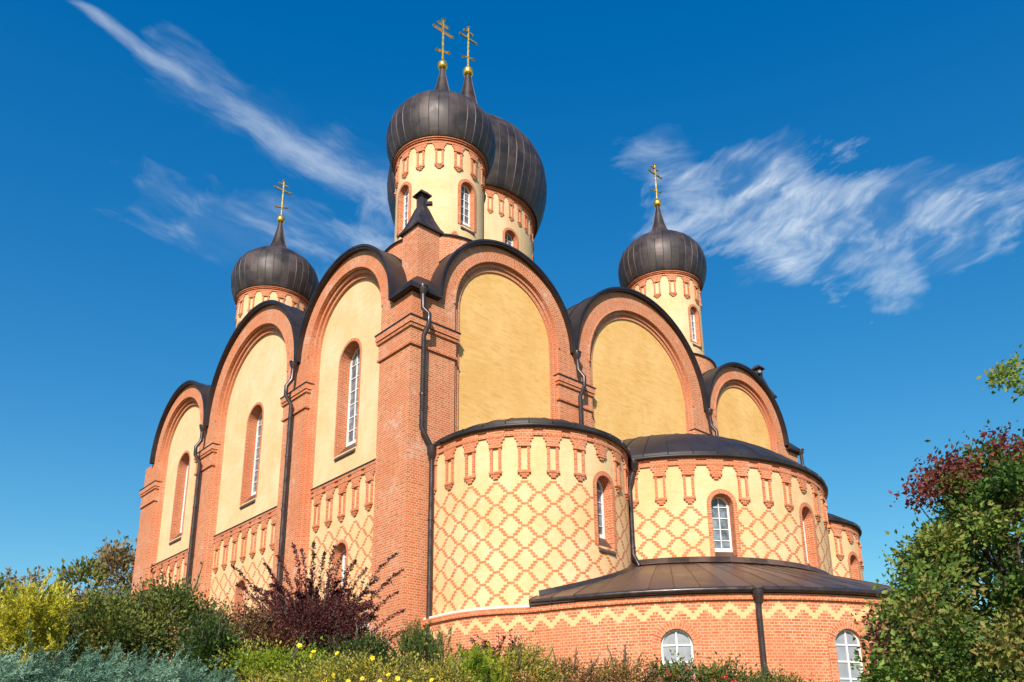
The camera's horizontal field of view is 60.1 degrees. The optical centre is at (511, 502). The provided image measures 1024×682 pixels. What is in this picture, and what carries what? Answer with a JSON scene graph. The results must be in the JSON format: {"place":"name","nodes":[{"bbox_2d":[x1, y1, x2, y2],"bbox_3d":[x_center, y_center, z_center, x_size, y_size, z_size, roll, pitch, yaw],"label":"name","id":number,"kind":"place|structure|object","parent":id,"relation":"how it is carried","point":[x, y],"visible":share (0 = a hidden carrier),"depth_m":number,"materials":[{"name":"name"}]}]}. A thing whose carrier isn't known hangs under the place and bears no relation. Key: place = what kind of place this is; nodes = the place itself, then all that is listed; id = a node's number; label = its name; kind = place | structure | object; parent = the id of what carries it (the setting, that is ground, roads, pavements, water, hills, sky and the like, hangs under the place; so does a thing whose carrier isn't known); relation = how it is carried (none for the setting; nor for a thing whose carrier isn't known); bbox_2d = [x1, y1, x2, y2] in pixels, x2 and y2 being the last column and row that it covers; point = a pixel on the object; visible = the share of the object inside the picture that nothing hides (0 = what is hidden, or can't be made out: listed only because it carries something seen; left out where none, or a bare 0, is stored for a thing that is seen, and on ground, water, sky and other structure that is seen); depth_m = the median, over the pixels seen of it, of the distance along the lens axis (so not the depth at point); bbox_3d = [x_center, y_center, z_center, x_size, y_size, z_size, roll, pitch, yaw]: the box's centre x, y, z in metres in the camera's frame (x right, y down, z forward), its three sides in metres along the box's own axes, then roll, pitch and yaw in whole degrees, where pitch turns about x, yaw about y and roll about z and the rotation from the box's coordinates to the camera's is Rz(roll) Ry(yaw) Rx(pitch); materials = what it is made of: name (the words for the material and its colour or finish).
{"place":"outdoors","nodes":[
{"label":"outdoors","id":0,"kind":"place"},
{"bbox_2d":[139,563,164,600],"bbox_3d":[-4.269,2.272,10.440,0.352,3.072,0.678,-4,-18,11],"label":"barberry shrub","id":1,"kind":"object","parent":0,"point":[152,565],"visible":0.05,"depth_m":10.62,"materials":[{"name":"plant"}]},
{"bbox_2d":[0,0,1023,678],"label":"sky","id":2,"kind":"structure","parent":0,"point":[847,176],"materials":[{"name":"blue"}]},
{"bbox_3d":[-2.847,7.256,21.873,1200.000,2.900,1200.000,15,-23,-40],"label":"ground","id":3,"kind":"structure","parent":0,"visible":0},
{"bbox_2d":[0,575,24,644],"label":"rose bush","id":4,"kind":"object","parent":3,"relation":"on","point":[2,584],"visible":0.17,"depth_m":9.49,"materials":[{"name":"green plant"}]},
{"bbox_2d":[0,565,54,597],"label":"autumn tree","id":5,"kind":"object","parent":3,"relation":"on","point":[31,579],"visible":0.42,"depth_m":41.15,"materials":[{"name":"green plant"}]},
{"bbox_2d":[0,596,83,666],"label":"leafy bush","id":6,"kind":"object","parent":3,"relation":"on","point":[42,645],"depth_m":9.70,"materials":[{"name":"green plant"}]},
{"bbox_2d":[0,568,88,669],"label":"golden conifer","id":7,"kind":"object","parent":3,"relation":"on","point":[39,610],"visible":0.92,"depth_m":7.79,"materials":[{"name":"yellow plant"}]},
{"bbox_2d":[49,556,107,658],"bbox_3d":[-5.580,2.385,11.020,0.733,3.583,0.821,6,-19,-20],"label":"young tree","id":8,"kind":"object","parent":3,"relation":"on","point":[88,571],"visible":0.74,"depth_m":11.35,"materials":[{"name":"green plant"}]},
{"bbox_2d":[56,586,118,612],"bbox_3d":[-5.225,2.503,10.591,0.830,3.087,0.989,-6,-18,15],"label":"berry bush","id":9,"kind":"object","parent":3,"relation":"on","point":[76,592],"visible":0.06,"depth_m":10.72,"materials":[{"name":"green plant"}]},
{"bbox_2d":[80,530,136,598],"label":"autumn tree","id":10,"kind":"object","parent":3,"relation":"on","point":[121,559],"visible":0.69,"depth_m":46.33,"materials":[{"name":"green plant"}]},
{"bbox_2d":[38,583,185,669],"bbox_3d":[-4.210,2.215,9.079,1.500,2.815,1.518,-6,-19,18],"label":"leafy bush","id":11,"kind":"object","parent":3,"relation":"on","point":[99,620],"visible":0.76,"depth_m":9.04,"materials":[{"name":"green plant"}]},
{"bbox_2d":[0,617,241,681],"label":"juniper shrub","id":12,"kind":"object","parent":3,"relation":"on","point":[125,670],"visible":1,"depth_m":5.00,"materials":[{"name":"teal plant"}]},
{"bbox_2d":[85,561,250,674],"bbox_3d":[-3.853,2.107,9.657,1.691,3.058,1.720,15,-23,-40],"label":"leafy bush","id":13,"kind":"object","parent":3,"relation":"on","point":[157,599],"visible":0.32,"depth_m":9.79,"materials":[{"name":"green plant"}]},
{"bbox_2d":[161,613,246,681],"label":"leafy bush","id":14,"kind":"object","parent":3,"relation":"on","point":[204,642],"visible":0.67,"depth_m":8.91,"materials":[{"name":"green plant"}]},
{"bbox_2d":[173,588,308,681],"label":"bush","id":15,"kind":"object","parent":3,"relation":"on","point":[251,626],"visible":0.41,"depth_m":10.85,"materials":[{"name":"green plant"}]},
{"bbox_2d":[204,631,344,681],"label":"lime bush","id":16,"kind":"object","parent":3,"relation":"on","point":[258,663],"visible":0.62,"depth_m":8.80,"materials":[{"name":"green plant"}]},
{"bbox_2d":[241,577,398,680],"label":"barberry shrub","id":17,"kind":"object","parent":3,"relation":"on","point":[292,609],"visible":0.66,"depth_m":11.03,"materials":[{"name":"purple plant"}]},
{"bbox_2d":[231,541,409,681],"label":"barberry shrub","id":18,"kind":"object","parent":3,"relation":"on","point":[309,585],"visible":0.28,"depth_m":11.81,"materials":[{"name":"purple plant"}]},
{"bbox_2d":[248,639,441,681],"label":"cinquefoil shrub","id":19,"kind":"object","parent":3,"relation":"on","point":[322,674],"visible":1,"depth_m":7.78,"materials":[{"name":"green plant"}]},
{"bbox_2d":[302,620,407,681],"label":"leafy bush","id":20,"kind":"object","parent":3,"relation":"on","point":[378,643],"visible":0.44,"depth_m":10.71,"materials":[{"name":"green plant"}]},
{"bbox_2d":[363,615,459,681],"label":"yew shrub","id":21,"kind":"object","parent":3,"relation":"on","point":[414,643],"visible":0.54,"depth_m":11.17,"materials":[{"name":"green plant"}]},
{"bbox_2d":[402,643,480,681],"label":"bush","id":22,"kind":"object","parent":3,"relation":"on","point":[444,675],"visible":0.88,"depth_m":8.80,"materials":[{"name":"green plant"}]},
{"bbox_2d":[437,642,511,681],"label":"lime conifer","id":23,"kind":"object","parent":3,"relation":"on","point":[481,664],"visible":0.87,"depth_m":9.67,"materials":[{"name":"green plant"}]},
{"bbox_2d":[456,629,545,681],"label":"barberry shrub","id":24,"kind":"object","parent":3,"relation":"on","point":[472,640],"visible":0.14,"depth_m":12.95,"materials":[{"name":"plant"}]},
{"bbox_2d":[487,630,567,681],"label":"bush","id":25,"kind":"object","parent":3,"relation":"on","point":[520,659],"visible":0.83,"depth_m":10.72,"materials":[{"name":"green plant"}]},
{"bbox_2d":[131,18,990,681],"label":"cathedral","id":26,"kind":"structure","parent":3,"relation":"on","point":[465,414],"depth_m":28.03,"materials":[{"name":"orange brick"}]},
{"bbox_2d":[169,450,190,544],"bbox_3d":[-14.213,-0.273,38.410,0.480,4.150,1.400,15,-23,-40],"label":"window","id":27,"kind":"structure","parent":26,"relation":"in","point":[178,514],"depth_m":38.79,"materials":[{"name":"orange brick"}]},
{"bbox_2d":[233,577,246,638],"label":"window","id":28,"kind":"structure","parent":26,"relation":"in","point":[237,598],"depth_m":32.14,"materials":[{"name":"orange brick"}]},
{"bbox_2d":[239,402,263,508],"bbox_3d":[-9.695,-1.843,33.615,0.480,4.150,1.400,15,-23,-40],"label":"window","id":29,"kind":"structure","parent":26,"relation":"in","point":[253,440],"depth_m":34.01,"materials":[{"name":"orange brick"}]},
{"bbox_2d":[330,539,347,601],"bbox_3d":[-5.142,2.408,26.948,0.420,2.620,0.920,15,-23,-40],"label":"window","id":30,"kind":"structure","parent":26,"relation":"in","point":[341,544],"depth_m":27.35,"materials":[{"name":"orange brick"}]},
{"bbox_2d":[334,338,361,460],"bbox_3d":[-5.178,-3.413,28.820,0.480,4.150,1.400,15,-23,-40],"label":"window","id":31,"kind":"structure","parent":26,"relation":"in","point":[349,371],"depth_m":29.19,"materials":[{"name":"orange brick"}]},
{"bbox_2d":[396,181,411,237],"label":"window","id":32,"kind":"structure","parent":26,"relation":"in","point":[404,197],"depth_m":32.62,"materials":[{"name":"orange brick"}]},
{"bbox_2d":[458,179,475,234],"bbox_3d":[-1.687,-10.808,32.323,0.861,2.200,0.295,15,-23,-40],"label":"window","id":33,"kind":"structure","parent":26,"relation":"in","point":[466,190],"depth_m":32.44,"materials":[{"name":"white paint"}]},
{"bbox_2d":[503,227,518,249],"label":"window","id":34,"kind":"structure","parent":26,"relation":"in","point":[510,237],"depth_m":41.78,"materials":[{"name":"orange brick"}]},
{"bbox_2d":[593,471,617,555],"bbox_3d":[2.440,0.279,24.137,0.920,2.330,0.423,15,-23,-40],"label":"window","id":35,"kind":"structure","parent":26,"relation":"in","point":[605,529],"depth_m":24.29,"materials":[{"name":"orange brick"}]},
{"bbox_2d":[652,620,702,681],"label":"window","id":36,"kind":"structure","parent":26,"relation":"in","point":[681,637],"depth_m":20.73,"materials":[{"name":"orange brick"}]},
{"bbox_2d":[688,304,701,348],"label":"window","id":37,"kind":"structure","parent":26,"relation":"in","point":[693,313],"depth_m":41.09,"materials":[{"name":"orange brick"}]},
{"bbox_2d":[707,489,741,562],"bbox_3d":[6.116,0.753,25.744,0.921,2.330,0.399,2,-18,-7],"label":"window","id":38,"kind":"structure","parent":26,"relation":"in","point":[722,511],"depth_m":25.85,"materials":[{"name":"orange brick"}]},
{"bbox_2d":[799,502,820,572],"bbox_3d":[8.966,1.133,27.028,0.921,2.330,0.414,15,-23,-40],"label":"window","id":39,"kind":"structure","parent":26,"relation":"in","point":[806,516],"depth_m":27.21,"materials":[{"name":"orange brick"}]},
{"bbox_2d":[827,620,870,681],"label":"window","id":40,"kind":"structure","parent":26,"relation":"in","point":[841,645],"depth_m":20.88,"materials":[{"name":"orange brick"}]},
{"bbox_2d":[848,551,860,579],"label":"window","id":41,"kind":"structure","parent":26,"relation":"in","point":[853,562],"depth_m":33.23,"materials":[{"name":"orange brick"}]},
{"bbox_2d":[525,646,617,681],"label":"bush","id":42,"kind":"object","parent":3,"relation":"on","point":[583,677],"visible":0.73,"depth_m":11.20,"materials":[{"name":"green plant"}]},
{"bbox_2d":[569,641,663,681],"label":"bush","id":43,"kind":"object","parent":3,"relation":"on","point":[623,673],"visible":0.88,"depth_m":11.43,"materials":[{"name":"plant"}]},
{"bbox_2d":[635,649,714,681],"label":"rose bush","id":44,"kind":"object","parent":3,"relation":"on","point":[679,673],"visible":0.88,"depth_m":11.49,"materials":[{"name":"green plant"}]},
{"bbox_2d":[684,651,764,681],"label":"rose bush","id":45,"kind":"object","parent":3,"relation":"on","point":[720,674],"visible":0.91,"depth_m":11.36,"materials":[{"name":"green plant"}]},
{"bbox_2d":[738,663,819,681],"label":"bush","id":46,"kind":"object","parent":3,"relation":"on","point":[768,678],"visible":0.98,"depth_m":11.03,"materials":[{"name":"green plant"}]},
{"bbox_2d":[843,344,1023,681],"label":"leafy tree","id":47,"kind":"object","parent":3,"relation":"on","point":[920,617],"visible":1,"depth_m":7.39,"materials":[{"name":"green plant"}]},
{"bbox_2d":[866,621,1012,681],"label":"leafy bush","id":48,"kind":"object","parent":3,"relation":"on","point":[965,657],"visible":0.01,"depth_m":9.53,"materials":[{"name":"green plant"}]}
]}

